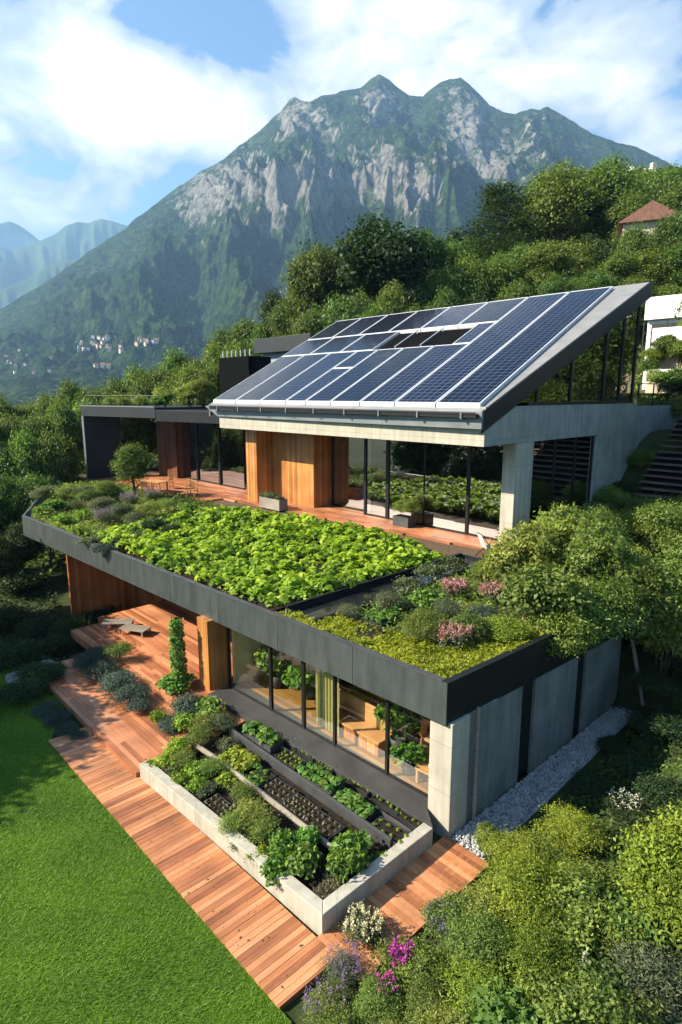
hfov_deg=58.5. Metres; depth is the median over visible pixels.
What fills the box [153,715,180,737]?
shrub
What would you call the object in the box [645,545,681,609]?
shrub
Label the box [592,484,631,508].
shrub
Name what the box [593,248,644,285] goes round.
tree
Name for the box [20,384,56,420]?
tree
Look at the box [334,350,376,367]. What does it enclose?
solar panel
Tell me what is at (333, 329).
solar panel
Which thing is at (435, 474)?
window
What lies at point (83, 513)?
vegetable plant
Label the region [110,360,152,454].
tree
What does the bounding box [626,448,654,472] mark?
shrub
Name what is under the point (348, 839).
vegetable plant
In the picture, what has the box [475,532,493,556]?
folding chair
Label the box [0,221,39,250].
hills
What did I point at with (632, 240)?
tree
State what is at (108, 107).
sky
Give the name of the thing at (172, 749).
vegetable plant
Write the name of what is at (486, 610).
shrub
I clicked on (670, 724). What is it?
shrub
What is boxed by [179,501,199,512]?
vegetable plant
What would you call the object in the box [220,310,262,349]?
tree
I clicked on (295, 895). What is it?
raised planter
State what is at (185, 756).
vegetable plant
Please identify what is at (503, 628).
shrub
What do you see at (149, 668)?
deck terrace
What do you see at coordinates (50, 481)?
tree
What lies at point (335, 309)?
tree
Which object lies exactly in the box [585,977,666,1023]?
shrub
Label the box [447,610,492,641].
shrub
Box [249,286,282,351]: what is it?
tree
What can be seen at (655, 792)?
shrub
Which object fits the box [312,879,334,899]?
herb plant
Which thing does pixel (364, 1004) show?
shrub
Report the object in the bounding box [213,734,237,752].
herb plant
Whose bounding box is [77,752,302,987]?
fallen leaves
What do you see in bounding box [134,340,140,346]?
village house
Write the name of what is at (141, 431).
tree
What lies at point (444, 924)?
lavender
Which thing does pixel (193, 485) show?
garden chair
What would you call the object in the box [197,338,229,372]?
tree
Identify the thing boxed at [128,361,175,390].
tree
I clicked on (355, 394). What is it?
solar panel
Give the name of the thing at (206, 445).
window
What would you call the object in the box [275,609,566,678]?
sedum cover
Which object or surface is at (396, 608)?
shrub
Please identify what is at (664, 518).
shrub
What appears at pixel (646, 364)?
shrub
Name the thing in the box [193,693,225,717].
vegetable plant
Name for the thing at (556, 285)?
tree
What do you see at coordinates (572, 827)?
shrub
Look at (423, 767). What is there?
table
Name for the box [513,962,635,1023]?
shrub
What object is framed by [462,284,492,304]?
tree
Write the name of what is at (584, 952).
flowering plant
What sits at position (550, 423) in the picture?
house
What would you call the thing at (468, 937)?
shrub
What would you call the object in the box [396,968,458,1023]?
shrub
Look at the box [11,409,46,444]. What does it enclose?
tree
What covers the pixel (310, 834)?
vegetable plant
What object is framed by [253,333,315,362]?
building
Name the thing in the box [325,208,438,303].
tree
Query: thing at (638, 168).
tree
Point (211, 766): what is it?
vegetable plant
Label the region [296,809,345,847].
planting tray
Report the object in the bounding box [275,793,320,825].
planting tray
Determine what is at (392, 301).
tree
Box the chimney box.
[219,349,270,394]
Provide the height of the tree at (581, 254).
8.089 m
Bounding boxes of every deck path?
[48,727,334,1010]
[317,836,489,986]
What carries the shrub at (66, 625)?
on the ground at (628, 695)
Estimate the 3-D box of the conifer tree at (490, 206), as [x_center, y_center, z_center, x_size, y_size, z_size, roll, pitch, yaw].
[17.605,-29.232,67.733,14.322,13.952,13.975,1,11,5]
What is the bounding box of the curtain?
[315,667,338,735]
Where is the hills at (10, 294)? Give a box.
[0,260,76,308]
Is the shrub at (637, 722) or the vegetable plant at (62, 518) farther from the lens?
the vegetable plant at (62, 518)
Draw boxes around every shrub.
[0,566,45,593]
[0,603,37,630]
[0,635,47,673]
[0,672,56,707]
[8,616,55,639]
[8,660,68,685]
[26,485,59,501]
[28,699,62,721]
[40,706,74,729]
[46,616,91,636]
[53,718,81,737]
[63,647,108,672]
[65,608,106,624]
[65,638,83,649]
[68,729,87,740]
[69,484,96,498]
[80,645,108,657]
[80,657,123,680]
[84,495,115,510]
[87,541,117,556]
[89,664,141,697]
[95,605,121,617]
[104,501,135,518]
[107,680,152,705]
[108,537,128,547]
[122,511,147,524]
[122,696,154,712]
[140,517,167,531]
[152,386,174,406]
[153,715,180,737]
[159,523,183,533]
[165,688,209,716]
[173,380,205,406]
[188,376,220,406]
[205,711,240,735]
[299,994,365,1023]
[302,978,348,1022]
[336,603,361,618]
[347,968,409,1023]
[351,623,389,644]
[367,1005,405,1023]
[373,589,407,609]
[374,593,414,614]
[387,933,461,994]
[394,606,448,640]
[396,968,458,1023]
[405,993,474,1023]
[419,888,478,944]
[432,596,462,618]
[434,897,520,987]
[437,948,527,1023]
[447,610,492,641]
[454,867,525,936]
[462,965,546,1023]
[466,604,500,619]
[468,560,490,581]
[473,821,505,857]
[473,824,567,880]
[474,842,582,935]
[477,516,566,584]
[485,611,532,642]
[488,913,595,1008]
[494,555,595,621]
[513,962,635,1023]
[518,596,604,659]
[520,498,599,566]
[527,793,613,858]
[530,856,626,961]
[537,851,585,892]
[557,514,642,584]
[558,576,637,651]
[563,570,605,629]
[563,943,639,1008]
[570,766,618,798]
[573,497,634,543]
[573,573,656,636]
[573,853,640,900]
[581,500,620,515]
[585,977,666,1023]
[588,564,678,627]
[591,881,681,957]
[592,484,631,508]
[593,732,628,754]
[593,895,681,979]
[597,926,681,1023]
[606,538,658,637]
[607,810,681,931]
[609,508,654,542]
[609,806,658,837]
[611,480,646,494]
[613,751,660,782]
[616,707,664,735]
[618,491,668,533]
[623,580,681,678]
[625,857,681,958]
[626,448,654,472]
[629,498,681,557]
[630,552,681,625]
[631,769,681,815]
[636,396,663,405]
[637,792,681,868]
[638,357,663,371]
[641,347,667,360]
[641,711,681,744]
[642,368,668,392]
[643,801,681,824]
[644,397,678,415]
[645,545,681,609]
[650,332,678,360]
[657,366,681,397]
[660,493,681,512]
[661,338,681,366]
[662,393,681,422]
[671,381,681,391]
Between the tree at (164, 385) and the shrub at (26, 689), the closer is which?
the shrub at (26, 689)
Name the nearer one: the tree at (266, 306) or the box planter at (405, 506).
the box planter at (405, 506)
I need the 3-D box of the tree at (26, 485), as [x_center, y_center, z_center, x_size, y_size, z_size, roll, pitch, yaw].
[-20.294,0.476,40.713,3.857,7.327,3.897,8,14,36]
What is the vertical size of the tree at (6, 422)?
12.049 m
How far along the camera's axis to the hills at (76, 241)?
4632.34 m
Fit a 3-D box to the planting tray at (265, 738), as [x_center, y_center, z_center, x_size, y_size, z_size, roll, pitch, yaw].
[-2.279,6.413,17.539,1.404,0.460,0.696,10,15,43]
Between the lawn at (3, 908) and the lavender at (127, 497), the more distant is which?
the lavender at (127, 497)
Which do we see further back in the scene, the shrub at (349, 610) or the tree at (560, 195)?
the tree at (560, 195)
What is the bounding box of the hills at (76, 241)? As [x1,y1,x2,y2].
[0,219,127,290]
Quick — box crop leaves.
[97,504,446,606]
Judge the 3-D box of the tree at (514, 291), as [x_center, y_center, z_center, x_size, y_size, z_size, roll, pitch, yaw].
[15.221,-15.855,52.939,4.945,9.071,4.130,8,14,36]
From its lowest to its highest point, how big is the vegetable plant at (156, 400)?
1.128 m
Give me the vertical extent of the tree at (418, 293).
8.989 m
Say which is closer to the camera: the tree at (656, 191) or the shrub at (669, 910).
the shrub at (669, 910)
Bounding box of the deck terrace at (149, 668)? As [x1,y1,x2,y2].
[71,622,244,735]
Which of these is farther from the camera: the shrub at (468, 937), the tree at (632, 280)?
the tree at (632, 280)
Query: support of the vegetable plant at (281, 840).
in the raised planter at (295, 895)
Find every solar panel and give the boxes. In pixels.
[213,355,303,402]
[236,353,330,403]
[260,351,356,403]
[283,337,334,355]
[286,368,351,404]
[306,348,403,404]
[308,318,360,339]
[311,334,364,353]
[331,346,432,405]
[333,315,386,337]
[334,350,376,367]
[341,331,398,351]
[359,311,417,334]
[360,343,468,405]
[389,307,449,333]
[395,292,568,406]
[421,302,487,331]
[436,286,612,407]
[453,321,496,343]
[458,297,527,327]
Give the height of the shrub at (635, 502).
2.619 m
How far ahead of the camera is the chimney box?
49.01 m
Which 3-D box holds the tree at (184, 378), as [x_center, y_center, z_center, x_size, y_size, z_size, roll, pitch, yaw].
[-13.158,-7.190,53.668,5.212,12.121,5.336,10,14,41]
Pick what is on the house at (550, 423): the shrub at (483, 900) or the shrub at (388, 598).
the shrub at (388, 598)
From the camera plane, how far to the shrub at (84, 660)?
22.36 m
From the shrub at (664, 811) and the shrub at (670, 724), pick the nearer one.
the shrub at (664, 811)
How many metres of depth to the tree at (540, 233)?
78.64 m
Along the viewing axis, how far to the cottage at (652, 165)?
102.77 m
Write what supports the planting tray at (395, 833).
on the raised planter at (295, 895)
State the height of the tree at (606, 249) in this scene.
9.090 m
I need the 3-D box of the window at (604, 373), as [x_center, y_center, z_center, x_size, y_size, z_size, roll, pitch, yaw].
[11.398,-7.738,28.442,11.860,5.338,0.210,-10,15,-42]
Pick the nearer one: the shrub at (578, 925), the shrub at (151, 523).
the shrub at (578, 925)
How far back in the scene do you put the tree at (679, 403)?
30.35 m
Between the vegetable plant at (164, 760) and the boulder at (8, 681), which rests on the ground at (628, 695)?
the boulder at (8, 681)
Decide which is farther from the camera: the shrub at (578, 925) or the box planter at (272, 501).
the box planter at (272, 501)
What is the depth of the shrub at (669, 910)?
10.41 m
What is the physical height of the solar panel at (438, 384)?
6.304 m
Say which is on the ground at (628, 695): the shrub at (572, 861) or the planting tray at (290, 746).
the shrub at (572, 861)
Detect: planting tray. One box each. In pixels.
[202,793,240,821]
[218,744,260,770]
[235,763,275,792]
[241,720,283,753]
[255,777,298,808]
[274,749,307,771]
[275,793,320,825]
[282,735,300,751]
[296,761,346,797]
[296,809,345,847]
[298,746,314,761]
[315,761,335,774]
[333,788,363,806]
[343,778,370,797]
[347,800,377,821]
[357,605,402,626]
[371,794,400,816]
[371,816,408,846]
[395,810,421,830]
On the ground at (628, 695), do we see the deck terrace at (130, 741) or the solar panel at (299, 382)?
the deck terrace at (130, 741)
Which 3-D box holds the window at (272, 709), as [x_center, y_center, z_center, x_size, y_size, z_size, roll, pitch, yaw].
[-1.631,5.132,18.279,1.528,2.365,0.090,10,15,43]
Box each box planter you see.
[259,490,287,510]
[391,498,422,527]
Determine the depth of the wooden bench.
17.34 m
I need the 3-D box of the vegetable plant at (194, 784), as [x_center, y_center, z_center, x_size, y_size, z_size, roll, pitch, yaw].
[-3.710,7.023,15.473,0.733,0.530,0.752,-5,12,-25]
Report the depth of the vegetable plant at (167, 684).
20.39 m
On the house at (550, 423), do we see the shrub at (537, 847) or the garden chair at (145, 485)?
the garden chair at (145, 485)
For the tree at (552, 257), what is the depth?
55.62 m
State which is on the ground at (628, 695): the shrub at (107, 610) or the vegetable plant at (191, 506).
the shrub at (107, 610)
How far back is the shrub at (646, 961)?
9.79 m
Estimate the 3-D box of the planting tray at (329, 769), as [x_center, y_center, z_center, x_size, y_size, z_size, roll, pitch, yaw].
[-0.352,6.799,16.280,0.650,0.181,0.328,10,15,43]
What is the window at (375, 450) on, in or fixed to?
in the house at (550, 423)
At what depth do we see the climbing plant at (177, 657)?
20.33 m
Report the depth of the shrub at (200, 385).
44.76 m
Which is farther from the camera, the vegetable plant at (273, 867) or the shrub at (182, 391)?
the shrub at (182, 391)
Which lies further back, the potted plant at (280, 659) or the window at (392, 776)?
the potted plant at (280, 659)
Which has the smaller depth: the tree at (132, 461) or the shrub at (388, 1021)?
the shrub at (388, 1021)
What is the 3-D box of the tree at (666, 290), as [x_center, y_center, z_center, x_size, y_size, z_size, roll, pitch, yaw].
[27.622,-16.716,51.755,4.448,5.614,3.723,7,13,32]
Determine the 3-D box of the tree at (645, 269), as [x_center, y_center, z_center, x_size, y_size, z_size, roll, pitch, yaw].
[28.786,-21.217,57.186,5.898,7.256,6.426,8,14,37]
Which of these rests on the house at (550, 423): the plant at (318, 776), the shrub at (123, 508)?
the shrub at (123, 508)
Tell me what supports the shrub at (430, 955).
on the ground at (628, 695)
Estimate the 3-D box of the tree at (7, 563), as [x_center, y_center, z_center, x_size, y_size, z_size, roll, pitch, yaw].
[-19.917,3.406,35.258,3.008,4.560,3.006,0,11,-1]
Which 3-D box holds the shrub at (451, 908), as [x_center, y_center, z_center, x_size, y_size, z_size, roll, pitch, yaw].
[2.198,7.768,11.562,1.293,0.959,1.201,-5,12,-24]
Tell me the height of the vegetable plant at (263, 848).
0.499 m
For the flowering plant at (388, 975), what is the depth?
10.20 m
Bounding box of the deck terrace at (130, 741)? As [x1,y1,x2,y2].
[45,658,200,777]
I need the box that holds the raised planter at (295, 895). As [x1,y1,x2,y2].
[139,722,432,935]
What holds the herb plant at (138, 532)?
on the crop soil
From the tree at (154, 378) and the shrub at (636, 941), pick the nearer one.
the shrub at (636, 941)
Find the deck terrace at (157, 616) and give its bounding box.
[98,600,294,692]
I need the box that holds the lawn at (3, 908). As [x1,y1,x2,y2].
[0,666,291,1023]
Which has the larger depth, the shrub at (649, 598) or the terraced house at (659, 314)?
the terraced house at (659, 314)
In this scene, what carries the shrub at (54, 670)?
on the lawn at (3, 908)
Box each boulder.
[5,671,20,684]
[40,659,56,664]
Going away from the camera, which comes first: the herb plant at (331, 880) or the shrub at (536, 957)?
the shrub at (536, 957)
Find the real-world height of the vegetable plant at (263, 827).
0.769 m
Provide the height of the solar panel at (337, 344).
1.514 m
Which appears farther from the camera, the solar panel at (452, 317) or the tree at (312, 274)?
the tree at (312, 274)
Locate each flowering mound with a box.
[429,618,477,648]
[437,575,472,595]
[478,579,507,601]
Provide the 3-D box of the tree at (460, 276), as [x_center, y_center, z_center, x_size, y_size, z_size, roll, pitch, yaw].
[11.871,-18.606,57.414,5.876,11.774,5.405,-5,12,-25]
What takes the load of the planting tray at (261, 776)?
on the raised planter at (295, 895)
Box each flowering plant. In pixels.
[335,901,392,952]
[359,965,414,1022]
[367,932,427,993]
[563,951,603,984]
[596,786,650,817]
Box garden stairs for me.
[623,413,681,507]
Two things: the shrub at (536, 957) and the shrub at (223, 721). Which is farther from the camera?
the shrub at (223, 721)
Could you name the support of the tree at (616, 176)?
on the ground at (628, 695)
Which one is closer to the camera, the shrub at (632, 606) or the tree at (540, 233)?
the shrub at (632, 606)
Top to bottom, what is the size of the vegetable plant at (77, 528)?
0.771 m
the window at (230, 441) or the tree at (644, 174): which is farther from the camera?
the tree at (644, 174)
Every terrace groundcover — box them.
[31,476,217,537]
[344,549,576,645]
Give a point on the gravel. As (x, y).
(586, 739)
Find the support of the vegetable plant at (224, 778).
in the raised planter at (295, 895)
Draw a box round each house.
[22,281,652,837]
[93,363,98,368]
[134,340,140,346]
[641,294,681,392]
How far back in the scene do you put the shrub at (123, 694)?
19.91 m
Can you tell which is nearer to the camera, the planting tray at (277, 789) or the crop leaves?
the planting tray at (277, 789)
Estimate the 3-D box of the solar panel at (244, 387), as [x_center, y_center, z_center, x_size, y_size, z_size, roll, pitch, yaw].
[-5.235,-8.711,39.516,2.502,3.154,7.750,7,13,32]
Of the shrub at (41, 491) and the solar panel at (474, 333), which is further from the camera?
the shrub at (41, 491)
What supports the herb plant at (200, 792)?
in the raised planter at (295, 895)
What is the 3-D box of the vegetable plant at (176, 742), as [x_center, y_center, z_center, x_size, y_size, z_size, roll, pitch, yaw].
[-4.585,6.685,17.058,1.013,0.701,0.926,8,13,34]
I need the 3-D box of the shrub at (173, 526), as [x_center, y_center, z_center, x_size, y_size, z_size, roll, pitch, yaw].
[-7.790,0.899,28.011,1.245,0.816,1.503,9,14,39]
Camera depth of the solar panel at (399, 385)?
29.67 m
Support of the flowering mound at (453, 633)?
on the terrace groundcover at (474, 593)
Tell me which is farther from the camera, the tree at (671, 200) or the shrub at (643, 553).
the tree at (671, 200)
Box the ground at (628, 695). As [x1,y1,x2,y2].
[0,241,681,1023]
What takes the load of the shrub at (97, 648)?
on the deck terrace at (130, 741)
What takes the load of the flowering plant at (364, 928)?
on the ground at (628, 695)
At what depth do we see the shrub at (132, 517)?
30.10 m
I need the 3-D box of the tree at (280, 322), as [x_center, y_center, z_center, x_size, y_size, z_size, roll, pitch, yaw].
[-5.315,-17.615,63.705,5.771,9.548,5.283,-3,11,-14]
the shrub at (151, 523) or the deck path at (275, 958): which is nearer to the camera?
the deck path at (275, 958)
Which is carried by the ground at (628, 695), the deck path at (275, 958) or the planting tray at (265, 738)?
the deck path at (275, 958)
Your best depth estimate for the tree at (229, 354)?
56.03 m
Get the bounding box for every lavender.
[90,507,119,521]
[118,491,142,503]
[139,487,160,498]
[300,977,354,1023]
[315,937,366,990]
[422,895,455,945]
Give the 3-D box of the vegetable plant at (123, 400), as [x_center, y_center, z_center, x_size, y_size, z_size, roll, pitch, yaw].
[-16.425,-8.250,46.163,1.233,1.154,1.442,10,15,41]
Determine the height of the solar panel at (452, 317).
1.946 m
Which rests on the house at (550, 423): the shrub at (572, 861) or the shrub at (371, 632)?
the shrub at (371, 632)
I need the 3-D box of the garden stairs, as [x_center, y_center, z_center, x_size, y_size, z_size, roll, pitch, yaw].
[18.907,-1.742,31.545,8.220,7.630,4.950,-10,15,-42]
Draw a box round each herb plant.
[75,535,105,545]
[130,529,143,537]
[161,765,182,776]
[194,779,219,798]
[199,753,227,768]
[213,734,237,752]
[227,830,250,854]
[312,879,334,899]
[321,870,344,893]
[391,575,423,595]
[411,560,452,580]
[439,555,469,572]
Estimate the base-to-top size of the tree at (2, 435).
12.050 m
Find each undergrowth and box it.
[0,565,80,695]
[24,288,679,574]
[354,650,681,1023]
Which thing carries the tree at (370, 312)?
on the ground at (628, 695)
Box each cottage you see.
[618,200,679,241]
[630,162,656,171]
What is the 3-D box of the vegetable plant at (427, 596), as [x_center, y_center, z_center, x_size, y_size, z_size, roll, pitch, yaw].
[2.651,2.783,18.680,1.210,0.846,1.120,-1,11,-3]
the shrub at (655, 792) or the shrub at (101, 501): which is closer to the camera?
the shrub at (655, 792)
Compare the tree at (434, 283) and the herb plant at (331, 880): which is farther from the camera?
the tree at (434, 283)
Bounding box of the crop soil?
[100,520,440,611]
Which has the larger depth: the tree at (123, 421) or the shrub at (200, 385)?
the tree at (123, 421)
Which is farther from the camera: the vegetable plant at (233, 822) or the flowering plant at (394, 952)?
the vegetable plant at (233, 822)
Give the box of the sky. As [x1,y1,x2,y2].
[0,0,681,240]
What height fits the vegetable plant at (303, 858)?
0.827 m
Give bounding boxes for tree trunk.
[629,633,644,705]
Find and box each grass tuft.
[64,492,92,508]
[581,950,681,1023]
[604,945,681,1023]
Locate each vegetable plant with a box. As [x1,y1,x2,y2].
[28,505,53,515]
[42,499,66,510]
[50,513,76,524]
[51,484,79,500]
[68,524,91,535]
[73,509,93,520]
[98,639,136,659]
[102,397,117,405]
[116,396,131,405]
[130,394,147,405]
[132,498,166,514]
[141,749,179,768]
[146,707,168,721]
[147,396,165,406]
[154,671,195,694]
[156,496,177,512]
[161,745,188,766]
[164,735,194,752]
[168,768,190,786]
[169,745,199,770]
[172,711,199,731]
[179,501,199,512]
[181,758,211,779]
[183,774,207,795]
[184,721,217,748]
[187,710,218,733]
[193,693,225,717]
[194,754,228,777]
[212,807,251,840]
[214,768,237,788]
[229,778,257,803]
[230,794,275,828]
[239,811,281,846]
[243,840,270,864]
[259,850,290,886]
[267,827,298,859]
[284,841,322,879]
[292,825,321,849]
[325,844,369,883]
[328,824,372,874]
[340,576,359,587]
[372,850,393,869]
[408,586,446,609]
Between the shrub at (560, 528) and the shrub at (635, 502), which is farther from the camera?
the shrub at (635, 502)
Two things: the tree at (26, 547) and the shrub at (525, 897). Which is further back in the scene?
the tree at (26, 547)
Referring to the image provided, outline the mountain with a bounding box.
[0,74,680,408]
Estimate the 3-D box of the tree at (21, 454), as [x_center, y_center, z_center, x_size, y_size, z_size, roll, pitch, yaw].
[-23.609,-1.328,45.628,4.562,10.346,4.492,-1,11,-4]
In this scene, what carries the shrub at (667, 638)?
on the ground at (628, 695)
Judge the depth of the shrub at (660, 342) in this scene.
39.68 m
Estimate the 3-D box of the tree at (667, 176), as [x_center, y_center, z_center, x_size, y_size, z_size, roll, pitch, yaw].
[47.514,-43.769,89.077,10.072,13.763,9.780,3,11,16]
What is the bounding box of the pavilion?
[81,395,246,489]
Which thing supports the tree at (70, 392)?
on the ground at (628, 695)
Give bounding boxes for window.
[182,422,196,479]
[194,423,218,484]
[217,424,244,489]
[226,627,269,709]
[269,646,302,728]
[302,661,333,745]
[331,436,363,510]
[334,676,386,774]
[364,438,386,518]
[386,440,468,533]
[386,700,427,797]
[465,445,502,540]
[521,306,640,405]
[529,435,594,525]
[650,322,679,344]
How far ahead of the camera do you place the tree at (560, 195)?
72.02 m
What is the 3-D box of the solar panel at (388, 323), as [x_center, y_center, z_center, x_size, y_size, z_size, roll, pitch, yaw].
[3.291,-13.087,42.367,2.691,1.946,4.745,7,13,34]
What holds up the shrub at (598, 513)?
on the ground at (628, 695)
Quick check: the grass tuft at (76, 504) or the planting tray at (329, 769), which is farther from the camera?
the grass tuft at (76, 504)
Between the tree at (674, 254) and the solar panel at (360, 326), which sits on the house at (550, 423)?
the solar panel at (360, 326)
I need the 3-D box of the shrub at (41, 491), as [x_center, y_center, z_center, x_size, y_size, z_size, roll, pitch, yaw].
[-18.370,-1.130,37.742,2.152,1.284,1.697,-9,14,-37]
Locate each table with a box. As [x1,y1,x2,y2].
[141,479,168,491]
[414,760,428,782]
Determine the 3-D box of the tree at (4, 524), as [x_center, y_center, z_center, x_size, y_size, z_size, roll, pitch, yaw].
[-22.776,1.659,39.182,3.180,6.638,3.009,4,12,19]
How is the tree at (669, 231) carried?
on the ground at (628, 695)
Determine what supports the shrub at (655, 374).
on the terraced house at (659, 314)
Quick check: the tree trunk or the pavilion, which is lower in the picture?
the tree trunk
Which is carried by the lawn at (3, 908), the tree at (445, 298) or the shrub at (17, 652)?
the shrub at (17, 652)
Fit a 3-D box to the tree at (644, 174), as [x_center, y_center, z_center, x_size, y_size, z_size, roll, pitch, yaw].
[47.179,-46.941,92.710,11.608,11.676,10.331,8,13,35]
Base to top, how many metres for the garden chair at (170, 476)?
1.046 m
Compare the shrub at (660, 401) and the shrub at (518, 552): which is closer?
the shrub at (518, 552)
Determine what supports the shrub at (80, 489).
on the house at (550, 423)
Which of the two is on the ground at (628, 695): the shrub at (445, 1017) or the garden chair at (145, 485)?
the shrub at (445, 1017)
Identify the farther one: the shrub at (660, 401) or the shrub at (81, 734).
the shrub at (660, 401)
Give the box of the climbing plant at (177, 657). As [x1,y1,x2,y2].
[168,617,188,689]
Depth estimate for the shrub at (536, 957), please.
10.01 m
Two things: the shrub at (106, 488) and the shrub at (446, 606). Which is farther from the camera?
the shrub at (106, 488)
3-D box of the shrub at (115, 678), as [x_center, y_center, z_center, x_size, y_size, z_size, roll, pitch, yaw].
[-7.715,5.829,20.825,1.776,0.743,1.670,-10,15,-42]
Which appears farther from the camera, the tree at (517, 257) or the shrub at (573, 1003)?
the tree at (517, 257)
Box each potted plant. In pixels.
[252,644,294,688]
[281,658,314,699]
[373,701,420,749]
[388,741,428,775]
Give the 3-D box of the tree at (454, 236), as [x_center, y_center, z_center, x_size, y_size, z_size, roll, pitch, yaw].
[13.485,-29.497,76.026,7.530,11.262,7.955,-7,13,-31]
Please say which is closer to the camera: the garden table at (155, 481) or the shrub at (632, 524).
the shrub at (632, 524)
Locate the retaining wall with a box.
[633,383,680,452]
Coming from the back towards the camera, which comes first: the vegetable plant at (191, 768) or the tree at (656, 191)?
the tree at (656, 191)
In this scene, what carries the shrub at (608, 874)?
on the ground at (628, 695)
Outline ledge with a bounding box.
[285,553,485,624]
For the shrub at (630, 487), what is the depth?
31.67 m
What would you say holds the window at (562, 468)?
in the house at (550, 423)
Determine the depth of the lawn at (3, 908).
11.88 m
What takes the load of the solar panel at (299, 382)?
on the house at (550, 423)
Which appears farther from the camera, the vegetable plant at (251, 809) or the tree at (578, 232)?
the tree at (578, 232)
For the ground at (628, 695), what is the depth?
19.60 m
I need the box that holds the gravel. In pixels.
[453,705,633,856]
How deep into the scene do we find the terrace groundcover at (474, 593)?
18.66 m
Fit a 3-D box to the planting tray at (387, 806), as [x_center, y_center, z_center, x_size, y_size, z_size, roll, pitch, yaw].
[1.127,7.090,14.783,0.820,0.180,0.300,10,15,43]
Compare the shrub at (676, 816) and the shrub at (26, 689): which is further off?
the shrub at (26, 689)
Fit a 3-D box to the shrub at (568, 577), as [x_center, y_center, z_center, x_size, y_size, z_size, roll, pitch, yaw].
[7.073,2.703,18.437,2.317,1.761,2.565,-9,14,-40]
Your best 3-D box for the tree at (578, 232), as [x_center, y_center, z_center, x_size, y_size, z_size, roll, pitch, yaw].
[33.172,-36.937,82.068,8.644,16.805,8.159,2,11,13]
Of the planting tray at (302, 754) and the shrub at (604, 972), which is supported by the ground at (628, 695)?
the shrub at (604, 972)
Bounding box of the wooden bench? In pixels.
[339,688,392,756]
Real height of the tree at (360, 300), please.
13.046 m
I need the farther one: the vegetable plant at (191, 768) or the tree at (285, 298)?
the tree at (285, 298)
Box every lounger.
[101,618,134,629]
[117,624,151,637]
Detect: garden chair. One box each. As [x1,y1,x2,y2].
[141,481,153,493]
[163,474,173,488]
[186,480,197,497]
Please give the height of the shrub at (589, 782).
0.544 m
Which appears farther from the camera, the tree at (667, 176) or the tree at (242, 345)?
the tree at (667, 176)
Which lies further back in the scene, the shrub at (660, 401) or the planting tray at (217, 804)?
the shrub at (660, 401)
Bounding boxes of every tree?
[0,393,25,427]
[0,403,38,447]
[0,422,14,448]
[0,425,46,483]
[0,441,28,481]
[0,472,26,535]
[0,502,12,540]
[0,530,31,591]
[4,521,48,568]
[7,464,60,566]
[11,397,36,423]
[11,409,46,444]
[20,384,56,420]
[23,495,52,568]
[29,422,85,482]
[34,394,85,472]
[41,375,85,414]
[41,473,61,556]
[69,388,104,456]
[70,381,107,410]
[75,423,85,473]
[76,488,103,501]
[92,368,129,403]
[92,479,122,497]
[95,388,139,446]
[109,441,154,494]
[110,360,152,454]
[122,371,157,469]
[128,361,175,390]
[144,373,176,457]
[149,343,190,381]
[165,363,211,404]
[171,355,206,383]
[187,356,219,404]
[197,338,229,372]
[198,323,230,365]
[216,329,259,365]
[218,341,248,360]
[219,348,238,357]
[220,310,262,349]
[246,322,273,356]
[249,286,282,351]
[261,296,305,337]
[275,286,308,312]
[279,232,363,315]
[283,302,323,335]
[300,283,369,333]
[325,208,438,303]
[335,286,376,318]
[355,299,386,318]
[369,275,410,314]
[397,272,436,310]
[402,299,428,312]
[413,225,454,279]
[420,284,466,309]
[424,268,463,306]
[437,250,492,304]
[438,225,466,273]
[442,179,554,292]
[443,234,497,273]
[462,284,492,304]
[467,252,525,301]
[486,237,543,290]
[493,275,535,300]
[506,207,570,245]
[513,156,613,244]
[514,237,578,294]
[533,265,579,295]
[556,236,603,288]
[562,168,607,244]
[566,148,662,246]
[569,263,618,289]
[576,230,619,275]
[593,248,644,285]
[598,188,659,246]
[611,219,653,275]
[615,170,669,246]
[620,272,658,324]
[624,242,675,322]
[630,162,646,179]
[633,163,678,181]
[640,240,681,289]
[641,160,681,191]
[641,210,681,289]
[643,281,681,307]
[651,175,681,211]
[660,167,681,199]
[662,199,681,223]
[671,392,681,419]
[672,289,681,335]
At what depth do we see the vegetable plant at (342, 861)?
12.56 m
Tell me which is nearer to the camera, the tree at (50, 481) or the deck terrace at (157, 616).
the deck terrace at (157, 616)
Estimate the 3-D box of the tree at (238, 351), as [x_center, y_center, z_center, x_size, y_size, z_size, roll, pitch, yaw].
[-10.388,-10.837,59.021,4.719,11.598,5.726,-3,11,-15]

